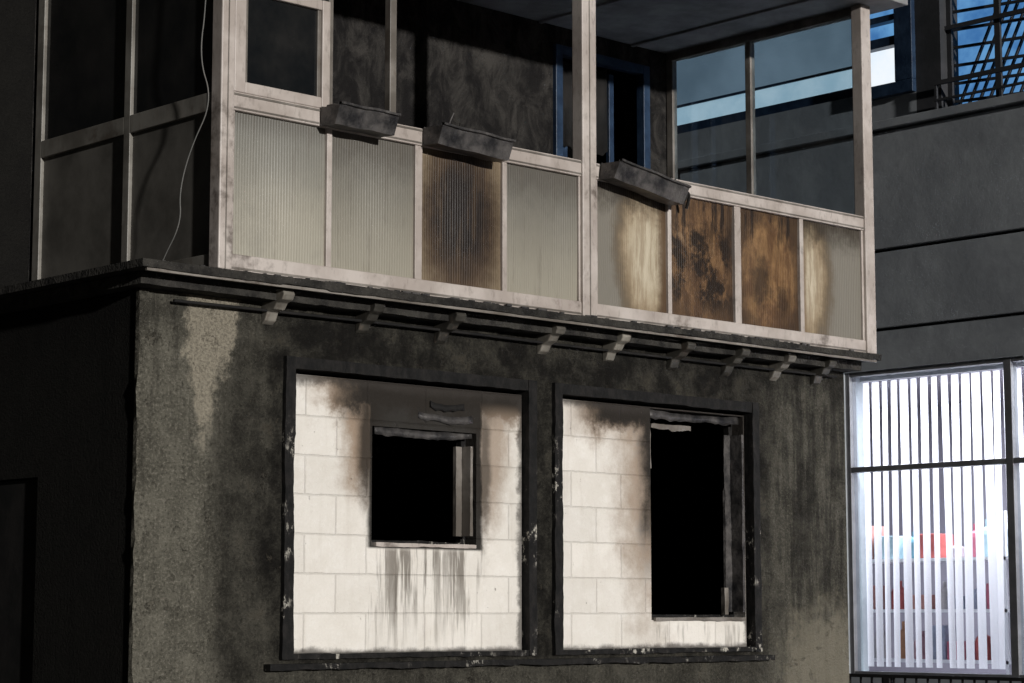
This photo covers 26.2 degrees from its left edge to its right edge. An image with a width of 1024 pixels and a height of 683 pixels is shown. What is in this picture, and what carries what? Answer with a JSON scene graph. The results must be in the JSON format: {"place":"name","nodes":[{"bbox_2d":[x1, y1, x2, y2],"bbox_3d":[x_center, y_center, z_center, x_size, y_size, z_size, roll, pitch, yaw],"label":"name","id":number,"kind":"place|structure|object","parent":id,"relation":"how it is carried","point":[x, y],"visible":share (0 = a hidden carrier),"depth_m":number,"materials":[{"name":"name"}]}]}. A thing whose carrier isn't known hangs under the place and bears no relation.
{"place":"outdoors","nodes":[
{"label":"outdoors","id":0,"kind":"place"},
{"bbox_2d":[328,0,396,112],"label":"balcony mullion","id":1,"kind":"object","parent":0,"point":[390,46],"visible":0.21,"depth_m":14.23},
{"bbox_2d":[677,92,916,160],"bbox_3d":[1.492,-1.924,23.034,0.300,0.310,6.920,7,-10,-43],"label":"ribbon window bottom","id":2,"kind":"structure","parent":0,"point":[808,120],"depth_m":21.54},
{"bbox_2d":[844,315,1023,682],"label":"shop floor wall","id":3,"kind":"structure","parent":0,"point":[986,339],"depth_m":20.16,"materials":[{"name":"grey concrete"}]},
{"bbox_2d":[845,356,1023,677],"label":"shop window frame","id":4,"kind":"object","parent":3,"relation":"in","point":[1012,461],"visible":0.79,"depth_m":19.64,"materials":[{"name":"metal"}]},
{"bbox_2d":[957,0,1023,103],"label":"lattice window backing","id":5,"kind":"object","parent":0,"point":[971,36],"depth_m":20.30,"materials":[{"name":"blue glass"}]},
{"bbox_3d":[1.862,-4.905,23.007,0.300,1.400,16.000,7,-10,-43],"label":"upper wall","id":6,"kind":"object","parent":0,"visible":0},
{"bbox_2d":[870,0,915,100],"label":"blue window frame","id":7,"kind":"object","parent":6,"relation":"attached to","point":[901,41],"visible":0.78,"depth_m":20.55,"materials":[{"name":"blue metal"}]},
{"bbox_2d":[870,9,893,40],"bbox_3d":[3.535,-3.647,20.923,0.010,1.610,0.360,7,-10,-43],"label":"blue window pane","id":8,"kind":"object","parent":7,"relation":"in","point":[883,31],"visible":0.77,"depth_m":20.86,"materials":[{"name":"blue glass"}]},
{"bbox_2d":[871,48,894,86],"bbox_3d":[3.535,-2.580,20.791,0.010,0.360,0.360,7,-10,-43],"label":"lit window","id":9,"kind":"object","parent":7,"relation":"in","point":[882,67],"visible":0.71,"depth_m":20.82,"materials":[{"name":"white glass"}]},
{"bbox_3d":[5.792,-0.330,26.172,11.100,10.300,16.000,7,-10,-43],"label":"building shell","id":10,"kind":"object","parent":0,"visible":0},
{"bbox_2d":[677,92,1023,328],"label":"cladding bands","id":11,"kind":"object","parent":10,"relation":"attached to","point":[953,178],"visible":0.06,"depth_m":20.16,"materials":[{"name":"grey metal"}]},
{"bbox_2d":[680,0,1023,331],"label":"band reveals","id":12,"kind":"object","parent":11,"relation":"attached to","point":[930,44],"visible":0.09,"depth_m":20.37,"materials":[{"name":"black metal"}]},
{"bbox_2d":[677,66,852,133],"bbox_3d":[1.236,-3.098,23.365,0.100,2.098,6.300,7,-10,-43],"label":"ribbon window frame","id":13,"kind":"object","parent":12,"relation":"attached to","point":[780,107],"visible":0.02,"depth_m":21.80,"materials":[{"name":"black metal"}]},
{"bbox_2d":[676,19,851,104],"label":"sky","id":14,"kind":"structure","parent":13,"relation":"in","point":[818,50],"depth_m":21.91,"materials":[{"name":"blue"}]},
{"bbox_2d":[677,69,851,125],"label":"ribbon lit panes","id":15,"kind":"object","parent":13,"relation":"in","point":[820,85],"depth_m":21.87,"materials":[{"name":"blue glass"}]},
{"bbox_2d":[934,62,1023,108],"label":"roof railing","id":16,"kind":"object","parent":11,"relation":"on","point":[1001,86],"visible":1,"depth_m":19.84,"materials":[{"name":"black metal"}]},
{"bbox_2d":[944,0,1023,106],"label":"lattice bars","id":17,"kind":"object","parent":10,"relation":"attached to","point":[997,21],"visible":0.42,"depth_m":20.09,"materials":[{"name":"black metal"}]},
{"bbox_3d":[0.930,1.260,16.045,0.055,1.530,0.053,7,-10,-43],"label":"burnt window frame","id":18,"kind":"object","parent":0,"visible":0},
{"bbox_2d":[650,432,650,467],"bbox_3d":[0.992,0.758,16.101,0.046,0.340,0.037,7,-10,-43],"label":"frame fragment","id":19,"kind":"object","parent":18,"relation":"attached to","point":[650,449],"visible":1,"depth_m":16.09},
{"bbox_2d":[650,423,690,431],"bbox_3d":[1.167,0.641,16.282,0.430,0.052,0.037,7,-10,-43],"label":"frame fragment","id":20,"kind":"object","parent":18,"relation":"attached to","point":[673,428],"visible":1,"depth_m":16.27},
{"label":"pavement","id":21,"kind":"structure","parent":0,"visible":0},
{"bbox_2d":[0,293,112,682],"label":"ground floor side wall","id":22,"kind":"structure","parent":21,"relation":"on","point":[55,377],"depth_m":13.47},
{"bbox_2d":[0,479,37,682],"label":"side door","id":23,"kind":"structure","parent":22,"relation":"attached to","point":[18,510],"depth_m":13.83,"materials":[{"name":"black"}]},
{"bbox_2d":[371,434,455,542],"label":"wall","id":24,"kind":"structure","parent":21,"relation":"on","point":[412,489],"depth_m":16.86,"materials":[{"name":"black"}]},
{"bbox_2d":[0,0,34,286],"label":"side wall","id":25,"kind":"structure","parent":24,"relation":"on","point":[17,26],"depth_m":14.74,"materials":[{"name":"black concrete"}]},
{"bbox_2d":[28,0,666,406],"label":"wall","id":26,"kind":"structure","parent":24,"relation":"on","point":[480,68],"depth_m":17.66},
{"bbox_2d":[553,44,650,168],"bbox_3d":[0.752,-1.106,18.581,1.140,2.670,0.090,7,-10,-43],"label":"balcony door frame","id":27,"kind":"object","parent":26,"relation":"in","point":[639,71],"visible":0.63,"depth_m":18.87,"materials":[{"name":"metal"}]},
{"bbox_2d":[563,74,613,162],"bbox_3d":[0.635,-1.073,18.555,0.620,2.500,0.040,7,-10,-43],"label":"balcony door leaf","id":28,"kind":"object","parent":27,"relation":"attached to","point":[610,113],"visible":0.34,"depth_m":18.83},
{"bbox_2d":[104,288,848,682],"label":"ground floor front wall","id":29,"kind":"structure","parent":21,"relation":"on","point":[212,512],"depth_m":13.64,"materials":[{"name":"grey concrete"}]},
{"bbox_2d":[128,289,148,682],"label":"worn corner bead","id":30,"kind":"object","parent":29,"relation":"attached to","point":[141,350],"visible":1,"depth_m":12.90,"materials":[{"name":"grey concrete"}]},
{"bbox_2d":[262,289,294,324],"bbox_3d":[-1.444,-0.214,13.589,0.086,0.199,0.230,7,-10,-43],"label":"corbel","id":31,"kind":"object","parent":29,"relation":"attached to","point":[284,297],"visible":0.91,"depth_m":13.57,"materials":[{"name":"stone"}]},
{"bbox_2d":[173,299,836,377],"bbox_3d":[0.276,0.016,15.278,6.300,0.030,0.027,7,-10,-43],"label":"under slab pipe","id":32,"kind":"object","parent":31,"relation":"attached to","point":[438,329],"visible":1,"depth_m":14.78,"materials":[{"name":"black metal"}]},
{"bbox_2d":[279,356,295,659],"bbox_3d":[-1.425,1.028,13.668,0.092,1.875,0.157,7,-10,-43],"label":"window surround","id":33,"kind":"object","parent":29,"relation":"attached to","point":[286,642],"visible":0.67,"depth_m":13.60,"materials":[{"name":"paint"}]},
{"bbox_2d":[356,301,384,333],"bbox_3d":[-0.907,-0.155,14.110,0.086,0.188,0.202,7,-10,-43],"label":"corbel","id":34,"kind":"object","parent":29,"relation":"attached to","point":[370,317],"visible":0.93,"depth_m":14.09,"materials":[{"name":"black stone"}]},
{"bbox_2d":[293,374,521,653],"bbox_3d":[-0.724,1.159,14.420,2.010,1.750,0.170,7,-10,-43],"label":"block infill","id":35,"kind":"object","parent":29,"relation":"attached to","point":[355,591],"visible":0.78,"depth_m":14.23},
{"bbox_2d":[371,540,459,543],"bbox_3d":[-0.663,1.336,14.524,0.830,0.049,0.048,7,-10,-43],"label":"burnt window frame","id":36,"kind":"object","parent":35,"relation":"on","point":[423,542],"visible":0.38,"depth_m":14.53,"materials":[{"name":"paint"}]},
{"bbox_2d":[374,426,471,439],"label":"shutter remains","id":37,"kind":"object","parent":35,"relation":"attached to","point":[389,431],"visible":1,"depth_m":14.52,"materials":[{"name":"wood"}]},
{"bbox_2d":[371,542,475,548],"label":"sill","id":38,"kind":"structure","parent":35,"relation":"on","point":[389,544],"depth_m":14.37,"materials":[{"name":"grey concrete"}]},
{"bbox_2d":[418,411,472,424],"bbox_3d":[-0.438,0.516,14.642,0.480,0.076,0.023,7,-10,-43],"label":"curled lath","id":39,"kind":"object","parent":35,"relation":"attached to","point":[449,420],"visible":1,"depth_m":14.64,"materials":[{"name":"wood"}]},
{"bbox_2d":[430,401,464,411],"bbox_3d":[-0.428,0.438,14.655,0.303,0.070,0.028,7,-10,-43],"label":"curled lath","id":40,"kind":"object","parent":35,"relation":"attached to","point":[442,407],"visible":1,"depth_m":14.64,"materials":[{"name":"black wood"}]},
{"bbox_2d":[456,439,464,543],"bbox_3d":[-0.345,1.013,14.866,0.054,0.770,0.052,7,-10,-43],"label":"burnt window frame","id":41,"kind":"object","parent":35,"relation":"on","point":[460,443],"visible":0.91,"depth_m":14.87,"materials":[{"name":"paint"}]},
{"bbox_2d":[453,447,461,535],"bbox_3d":[-0.366,1.007,14.777,0.056,0.600,0.033,7,-10,-43],"label":"burnt sash","id":42,"kind":"object","parent":41,"relation":"attached to","point":[457,490],"visible":1,"depth_m":14.76,"materials":[{"name":"grey wood"}]},
{"bbox_2d":[459,446,472,536],"bbox_3d":[-0.308,1.007,14.777,0.027,0.600,0.112,7,-10,-43],"label":"burnt sash","id":43,"kind":"object","parent":41,"relation":"attached to","point":[467,491],"visible":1,"depth_m":14.75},
{"bbox_2d":[292,650,528,659],"bbox_3d":[-0.669,2.030,14.264,2.015,0.042,0.154,7,-10,-43],"label":"window sill","id":44,"kind":"structure","parent":29,"relation":"attached to","point":[326,656],"depth_m":14.18,"materials":[{"name":"paint"}]},
{"bbox_2d":[296,357,527,391],"bbox_3d":[-0.670,0.223,14.489,2.015,0.080,0.153,7,-10,-43],"label":"window surround","id":45,"kind":"object","parent":29,"relation":"attached to","point":[379,372],"visible":0.97,"depth_m":14.41,"materials":[{"name":"paint"}]},
{"bbox_2d":[0,258,881,372],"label":"balcony slab","id":46,"kind":"structure","parent":29,"relation":"on","point":[103,272],"depth_m":13.93,"materials":[{"name":"grey concrete"}]},
{"bbox_2d":[163,260,853,350],"bbox_3d":[0.311,-0.203,15.024,6.468,0.014,0.032,7,-10,-43],"label":"slab debris","id":47,"kind":"object","parent":46,"relation":"on","point":[510,305],"visible":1,"depth_m":14.90,"materials":[{"name":"grey concrete"}]},
{"bbox_2d":[145,267,876,362],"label":"slab drip trim","id":48,"kind":"structure","parent":46,"relation":"attached to","point":[477,310],"depth_m":14.63,"materials":[{"name":"black metal"}]},
{"bbox_2d":[209,0,876,353],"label":"balcony posts","id":49,"kind":"object","parent":46,"relation":"on","point":[862,113],"visible":0.72,"depth_m":15.40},
{"bbox_2d":[234,0,330,107],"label":"casement frame","id":50,"kind":"object","parent":49,"relation":"attached to","point":[241,85],"visible":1,"depth_m":13.63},
{"bbox_2d":[245,0,320,96],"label":"casement","id":51,"kind":"object","parent":50,"relation":"attached to","point":[318,40],"visible":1,"depth_m":13.81,"materials":[{"name":"grey metal"}]},
{"bbox_2d":[247,0,316,95],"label":"casement glass","id":52,"kind":"object","parent":51,"relation":"in","point":[282,45],"visible":1,"depth_m":13.64,"materials":[{"name":"black glass"}]},
{"bbox_2d":[231,91,865,352],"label":"balcony rails","id":53,"kind":"object","parent":49,"relation":"attached to","point":[293,268],"visible":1,"depth_m":15.01,"materials":[{"name":"grey metal"}]},
{"bbox_2d":[457,0,907,58],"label":"balcony roof","id":54,"kind":"structure","parent":49,"relation":"on","point":[630,22],"depth_m":18.04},
{"bbox_2d":[31,0,211,280],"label":"side frame","id":55,"kind":"object","parent":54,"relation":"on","point":[128,124],"visible":0.49,"depth_m":14.06,"materials":[{"name":"grey metal"}]},
{"bbox_2d":[41,112,210,278],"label":"side panels","id":56,"kind":"object","parent":55,"relation":"attached to","point":[82,210],"visible":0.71,"depth_m":13.90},
{"bbox_2d":[45,0,212,139],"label":"side glass","id":57,"kind":"object","parent":55,"relation":"attached to","point":[85,69],"visible":1,"depth_m":14.19,"materials":[{"name":"black glass"}]},
{"bbox_2d":[163,0,208,259],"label":"hanging cable","id":58,"kind":"object","parent":54,"relation":"hanging from","point":[196,134],"visible":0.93,"depth_m":13.33,"materials":[{"name":"grey rubber"}]},
{"bbox_2d":[233,111,324,265],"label":"parapet panel","id":59,"kind":"structure","parent":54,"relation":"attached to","point":[279,189],"depth_m":13.53,"materials":[{"name":"beige plastic"}]},
{"bbox_2d":[321,101,400,136],"bbox_3d":[-0.972,-1.403,13.864,0.480,0.169,0.283,7,-10,-43],"label":"window box","id":60,"kind":"object","parent":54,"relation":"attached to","point":[352,117],"visible":1,"depth_m":13.77,"materials":[{"name":"metal"}]},
{"bbox_2d":[331,130,412,277],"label":"parapet panel","id":61,"kind":"structure","parent":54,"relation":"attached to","point":[372,210],"depth_m":14.04,"materials":[{"name":"beige plastic"}]},
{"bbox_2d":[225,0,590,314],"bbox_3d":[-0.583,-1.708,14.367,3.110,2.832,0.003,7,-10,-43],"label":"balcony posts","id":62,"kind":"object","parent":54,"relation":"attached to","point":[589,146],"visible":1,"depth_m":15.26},
{"bbox_2d":[422,147,499,289],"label":"parapet panel","id":63,"kind":"structure","parent":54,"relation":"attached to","point":[460,219],"depth_m":14.55,"materials":[{"name":"plastic"}]},
{"bbox_2d":[423,113,515,161],"bbox_3d":[-0.299,-1.349,14.496,0.630,0.240,0.283,9,-11,-43],"label":"window box","id":64,"kind":"object","parent":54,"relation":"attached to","point":[459,139],"visible":1,"depth_m":14.39,"materials":[{"name":"metal"}]},
{"bbox_2d":[507,163,576,300],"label":"parapet panel","id":65,"kind":"structure","parent":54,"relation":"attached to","point":[541,232],"depth_m":15.07,"materials":[{"name":"beige plastic"}]},
{"bbox_2d":[232,110,864,339],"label":"panel stiles","id":66,"kind":"object","parent":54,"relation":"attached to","point":[417,233],"visible":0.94,"depth_m":15.22,"materials":[{"name":"grey metal"}]},
{"bbox_2d":[231,92,866,351],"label":"rail grooves","id":67,"kind":"object","parent":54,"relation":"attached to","point":[310,108],"visible":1,"depth_m":15.08,"materials":[{"name":"grey metal"}]},
{"bbox_2d":[563,61,607,155],"bbox_3d":[0.607,-1.969,18.586,0.550,0.761,0.031,7,-10,-43],"label":"curtain remnant","id":68,"kind":"object","parent":54,"relation":"attached to","point":[601,119],"visible":0.48,"depth_m":18.68,"materials":[{"name":"fabric"}]},
{"bbox_2d":[597,181,665,312],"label":"parapet panel","id":69,"kind":"structure","parent":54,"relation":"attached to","point":[631,232],"depth_m":15.66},
{"bbox_2d":[600,158,690,208],"bbox_3d":[0.982,-1.116,15.684,0.872,0.168,0.283,17,-17,-41],"label":"window box","id":70,"kind":"object","parent":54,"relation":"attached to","point":[646,182],"visible":1,"depth_m":15.54,"materials":[{"name":"metal"}]},
{"bbox_2d":[539,0,814,46],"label":"ceiling battens","id":71,"kind":"object","parent":54,"relation":"attached to","point":[689,30],"visible":1,"depth_m":18.12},
{"bbox_2d":[671,198,733,321],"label":"parapet panel","id":72,"kind":"structure","parent":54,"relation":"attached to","point":[702,280],"depth_m":16.18,"materials":[{"name":"brown metal"}]},
{"bbox_2d":[740,208,798,330],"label":"parapet panel","id":73,"kind":"structure","parent":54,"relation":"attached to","point":[769,287],"depth_m":16.69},
{"bbox_2d":[803,220,860,339],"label":"parapet panel","id":74,"kind":"structure","parent":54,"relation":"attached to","point":[832,293],"depth_m":17.22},
{"bbox_2d":[666,8,850,194],"bbox_3d":[2.080,-1.207,18.408,0.060,2.832,2.060,7,-10,-43],"label":"end frame","id":75,"kind":"object","parent":46,"relation":"on","point":[748,40],"visible":0.48,"depth_m":18.60,"materials":[{"name":"grey metal"}]},
{"bbox_2d":[434,310,466,343],"bbox_3d":[-0.408,-0.094,14.554,0.086,0.200,0.234,7,-10,-43],"label":"corbel","id":76,"kind":"object","parent":29,"relation":"attached to","point":[455,320],"visible":0.91,"depth_m":14.54,"materials":[{"name":"black stone"}]},
{"bbox_2d":[263,655,774,670],"bbox_3d":[0.236,2.184,14.993,4.740,0.050,0.076,7,-10,-43],"label":"window sill","id":77,"kind":"structure","parent":29,"relation":"attached to","point":[417,664],"depth_m":14.72,"materials":[{"name":"black concrete"}]},
{"bbox_2d":[514,380,537,655],"bbox_3d":[0.092,1.204,15.087,0.084,1.875,0.157,7,-10,-43],"label":"window surround","id":78,"kind":"object","parent":29,"relation":"attached to","point":[529,524],"visible":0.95,"depth_m":15.03,"materials":[{"name":"paint"}]},
{"bbox_2d":[537,324,565,354],"bbox_3d":[0.273,-0.016,15.211,0.086,0.192,0.206,7,-10,-43],"label":"corbel","id":79,"kind":"object","parent":29,"relation":"attached to","point":[550,339],"visible":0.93,"depth_m":15.20,"materials":[{"name":"stone"}]},
{"bbox_2d":[551,383,563,654],"bbox_3d":[0.274,1.225,15.255,0.094,1.875,0.160,7,-10,-43],"label":"window surround","id":80,"kind":"object","parent":29,"relation":"attached to","point":[557,620],"visible":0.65,"depth_m":15.20,"materials":[{"name":"paint"}]},
{"bbox_2d":[603,332,630,361],"bbox_3d":[0.746,0.039,15.653,0.086,0.193,0.206,7,-10,-43],"label":"corbel","id":81,"kind":"object","parent":29,"relation":"attached to","point":[615,347],"visible":0.89,"depth_m":15.64,"materials":[{"name":"stone"}]},
{"bbox_2d":[562,399,746,649],"bbox_3d":[0.979,1.357,16.012,1.990,1.750,0.170,7,-10,-43],"label":"block infill","id":82,"kind":"object","parent":29,"relation":"attached to","point":[606,528],"visible":0.69,"depth_m":15.65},
{"bbox_2d":[652,614,729,616],"bbox_3d":[1.288,2.042,16.288,0.950,0.047,0.049,7,-10,-43],"label":"burnt window frame","id":83,"kind":"object","parent":82,"relation":"on","point":[671,615],"visible":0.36,"depth_m":16.28,"materials":[{"name":"paint"}]},
{"bbox_2d":[650,409,737,425],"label":"shutter remains","id":84,"kind":"object","parent":82,"relation":"attached to","point":[671,417],"visible":1,"depth_m":16.37,"materials":[{"name":"metal"}]},
{"bbox_2d":[652,617,745,620],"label":"sill","id":85,"kind":"structure","parent":82,"relation":"on","point":[699,618],"depth_m":16.17,"materials":[{"name":"grey concrete"}]},
{"bbox_2d":[721,588,728,614],"bbox_3d":[1.596,1.947,16.503,0.046,0.200,0.042,7,-10,-43],"label":"frame fragment","id":86,"kind":"object","parent":85,"relation":"on","point":[724,600],"visible":1,"depth_m":16.49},
{"bbox_2d":[723,424,733,616],"bbox_3d":[1.648,1.343,16.717,0.052,1.530,0.053,7,-10,-43],"label":"burnt window frame","id":87,"kind":"object","parent":82,"relation":"on","point":[728,430],"visible":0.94,"depth_m":16.78,"materials":[{"name":"paint"}]},
{"bbox_2d":[722,435,731,611],"bbox_3d":[1.626,1.373,16.629,0.083,1.330,0.024,7,-10,-43],"label":"burnt sash","id":88,"kind":"object","parent":87,"relation":"attached to","point":[727,539],"visible":1,"depth_m":16.62,"materials":[{"name":"wood"}]},
{"bbox_2d":[730,435,745,611],"bbox_3d":[1.698,1.372,16.622,0.033,1.330,0.133,7,-10,-43],"label":"burnt sash","id":89,"kind":"object","parent":87,"relation":"attached to","point":[737,518],"visible":1,"depth_m":16.60,"materials":[{"name":"metal"}]},
{"bbox_2d":[562,383,751,413],"bbox_3d":[1.038,0.423,16.084,2.025,0.082,0.155,7,-10,-43],"label":"window surround","id":90,"kind":"object","parent":29,"relation":"attached to","point":[637,397],"visible":0.99,"depth_m":16.01,"materials":[{"name":"paint"}]},
{"bbox_2d":[563,647,754,654],"bbox_3d":[1.037,2.228,15.861,2.025,0.042,0.153,7,-10,-43],"label":"window surround","id":91,"kind":"object","parent":29,"relation":"attached to","point":[647,650],"visible":0.94,"depth_m":15.74,"materials":[{"name":"paint"}]},
{"bbox_2d":[667,340,695,369],"bbox_3d":[1.239,0.099,16.103,0.086,0.201,0.221,7,-10,-43],"label":"corbel","id":92,"kind":"object","parent":29,"relation":"attached to","point":[678,355],"visible":0.87,"depth_m":16.09,"materials":[{"name":"black stone"}]},
{"bbox_2d":[721,347,750,376],"bbox_3d":[1.678,0.150,16.509,0.086,0.203,0.228,7,-10,-43],"label":"corbel","id":93,"kind":"object","parent":29,"relation":"attached to","point":[739,356],"visible":0.91,"depth_m":16.50,"materials":[{"name":"black stone"}]},
{"bbox_2d":[737,402,762,651],"bbox_3d":[1.802,1.403,16.688,0.083,1.875,0.156,7,-10,-43],"label":"window surround","id":94,"kind":"object","parent":29,"relation":"attached to","point":[752,533],"visible":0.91,"depth_m":16.64,"materials":[{"name":"paint"}]},
{"bbox_2d":[769,353,796,380],"bbox_3d":[2.079,0.195,16.897,0.086,0.196,0.209,7,-10,-43],"label":"corbel","id":95,"kind":"object","parent":29,"relation":"attached to","point":[780,367],"visible":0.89,"depth_m":16.89,"materials":[{"name":"stone"}]},
{"bbox_2d":[810,358,836,385],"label":"corbel","id":96,"kind":"object","parent":29,"relation":"attached to","point":[820,372],"visible":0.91,"depth_m":17.23,"materials":[{"name":"black stone"}]},
{"bbox_2d":[563,59,621,163],"bbox_3d":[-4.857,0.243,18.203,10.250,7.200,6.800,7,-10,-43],"label":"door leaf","id":97,"kind":"object","parent":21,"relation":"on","point":[600,159],"depth_m":19.39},
{"bbox_2d":[646,405,723,614],"bbox_3d":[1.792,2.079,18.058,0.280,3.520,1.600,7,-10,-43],"label":"window opening","id":98,"kind":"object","parent":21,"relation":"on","point":[687,549],"depth_m":18.29,"materials":[{"name":"black"}]},
{"bbox_2d":[849,673,1023,682],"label":"metal railing","id":99,"kind":"object","parent":21,"relation":"on","point":[888,678],"visible":0.52,"depth_m":18.95,"materials":[{"name":"black metal"}]},
{"bbox_2d":[863,367,1023,673],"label":"shop room","id":100,"kind":"object","parent":21,"relation":"on","point":[945,668],"depth_m":23.82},
{"bbox_2d":[872,510,1011,673],"bbox_3d":[5.240,2.295,19.714,0.450,1.700,5.960,7,-10,-43],"label":"shop shelf","id":101,"kind":"object","parent":100,"relation":"in","point":[945,630],"visible":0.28,"depth_m":20.74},
{"bbox_2d":[860,362,1023,668],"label":"vertical blind","id":102,"kind":"object","parent":100,"relation":"attached to","point":[995,568],"visible":0.93,"depth_m":20.10,"materials":[{"name":"fabric"}]}
]}

